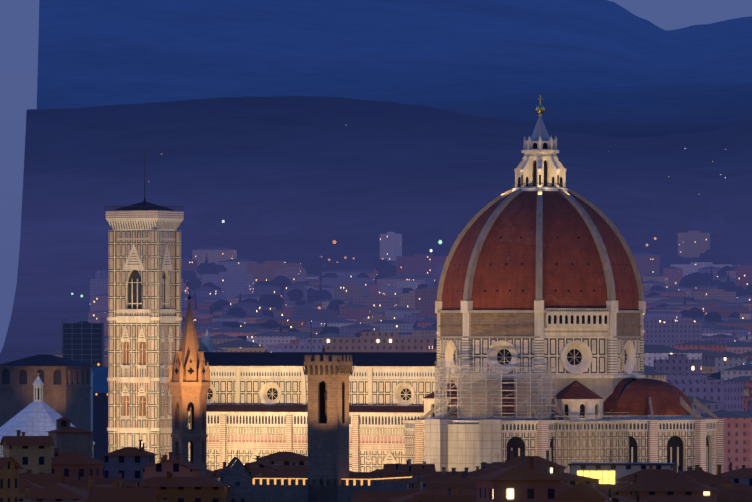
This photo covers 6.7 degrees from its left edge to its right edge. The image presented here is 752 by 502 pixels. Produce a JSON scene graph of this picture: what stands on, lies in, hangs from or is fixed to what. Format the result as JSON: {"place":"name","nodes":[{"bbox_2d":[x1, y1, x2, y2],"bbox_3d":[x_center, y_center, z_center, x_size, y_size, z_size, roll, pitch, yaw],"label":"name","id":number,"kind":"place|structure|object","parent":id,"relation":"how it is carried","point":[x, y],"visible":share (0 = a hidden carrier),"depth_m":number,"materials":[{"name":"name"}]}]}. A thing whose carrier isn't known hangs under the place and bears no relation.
{"place":"outdoors","nodes":[
{"label":"outdoors","id":0,"kind":"place"},
{"bbox_2d":[0,373,94,456],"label":"baptistery roof","id":1,"kind":"structure","parent":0,"point":[37,416],"depth_m":1751.54,"materials":[{"name":"stone"}]},
{"bbox_2d":[181,329,437,471],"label":"cathedral nave","id":2,"kind":"structure","parent":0,"point":[257,403],"depth_m":1707.74,"materials":[{"name":"beige stone"}]},
{"bbox_2d":[0,0,751,363],"bbox_3d":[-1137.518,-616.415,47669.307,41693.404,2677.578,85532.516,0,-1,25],"label":"hills","id":3,"kind":"structure","parent":0,"point":[364,124],"depth_m":10419.18,"materials":[{"name":"blue"}]},
{"bbox_2d":[105,151,183,463],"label":"bell tower","id":4,"kind":"structure","parent":3,"relation":"on","point":[144,318],"depth_m":1706.97,"materials":[{"name":"stone"}]},
{"bbox_2d":[169,289,209,477],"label":"badia bell tower","id":5,"kind":"structure","parent":3,"relation":"on","point":[189,377],"depth_m":1345.65,"materials":[{"name":"stone"}]},
{"bbox_2d":[211,345,422,501],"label":"palace with tower","id":6,"kind":"structure","parent":3,"relation":"on","point":[327,479],"depth_m":1294.26,"materials":[{"name":"stone"}]},
{"bbox_2d":[0,318,674,501],"bbox_3d":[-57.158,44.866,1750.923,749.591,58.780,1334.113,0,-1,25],"label":"buildings","id":7,"kind":"structure","parent":3,"relation":"on","point":[73,378],"depth_m":1949.58,"materials":[{"name":"stone"}]},
{"bbox_2d":[0,430,751,501],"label":"foreground rooftops","id":8,"kind":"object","parent":3,"relation":"on","point":[31,470],"depth_m":1243.68,"materials":[{"name":"brown tile"}]},
{"bbox_2d":[43,231,751,471],"bbox_3d":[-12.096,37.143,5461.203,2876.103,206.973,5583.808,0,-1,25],"label":"city","id":9,"kind":"object","parent":3,"relation":"on","point":[674,341],"visible":0.29,"depth_m":6076.34},
{"bbox_2d":[71,148,725,308],"bbox_3d":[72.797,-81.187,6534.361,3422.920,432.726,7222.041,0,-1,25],"label":"distant lights","id":10,"kind":"object","parent":3,"relation":"on","point":[439,241],"visible":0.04,"depth_m":7597.24,"materials":[{"name":"yellow"}]},
{"bbox_2d":[61,185,751,381],"bbox_3d":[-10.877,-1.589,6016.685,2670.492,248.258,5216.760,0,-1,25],"label":"trees","id":11,"kind":"object","parent":3,"relation":"on","point":[239,220],"visible":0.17,"depth_m":7852.50,"materials":[{"name":"green plant"}]},
{"bbox_2d":[402,378,723,474],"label":"cathedral tribunes","id":12,"kind":"object","parent":3,"relation":"on","point":[664,426],"visible":0.62,"depth_m":1665.44,"materials":[{"name":"beige stone"}]},
{"bbox_2d":[425,361,628,472],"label":"scaffolding","id":13,"kind":"object","parent":12,"relation":"attached to","point":[449,445],"visible":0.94,"depth_m":1652.77,"materials":[{"name":"metal"}]},
{"bbox_2d":[435,300,645,419],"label":"dome drum","id":14,"kind":"object","parent":12,"relation":"on","point":[600,352],"visible":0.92,"depth_m":1673.98,"materials":[{"name":"beige stone"}]},
{"bbox_2d":[437,188,643,309],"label":"dome","id":15,"kind":"structure","parent":14,"relation":"on","point":[518,249],"depth_m":1678.36,"materials":[{"name":"red tile"}]},
{"bbox_2d":[514,95,567,187],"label":"lantern","id":16,"kind":"object","parent":15,"relation":"on","point":[540,165],"visible":0.9,"depth_m":1693.05,"materials":[{"name":"white stone"}]},
{"bbox_2d":[0,0,751,352],"label":"sky","id":17,"kind":"structure","parent":0,"point":[19,19],"materials":[{"name":"blue"}]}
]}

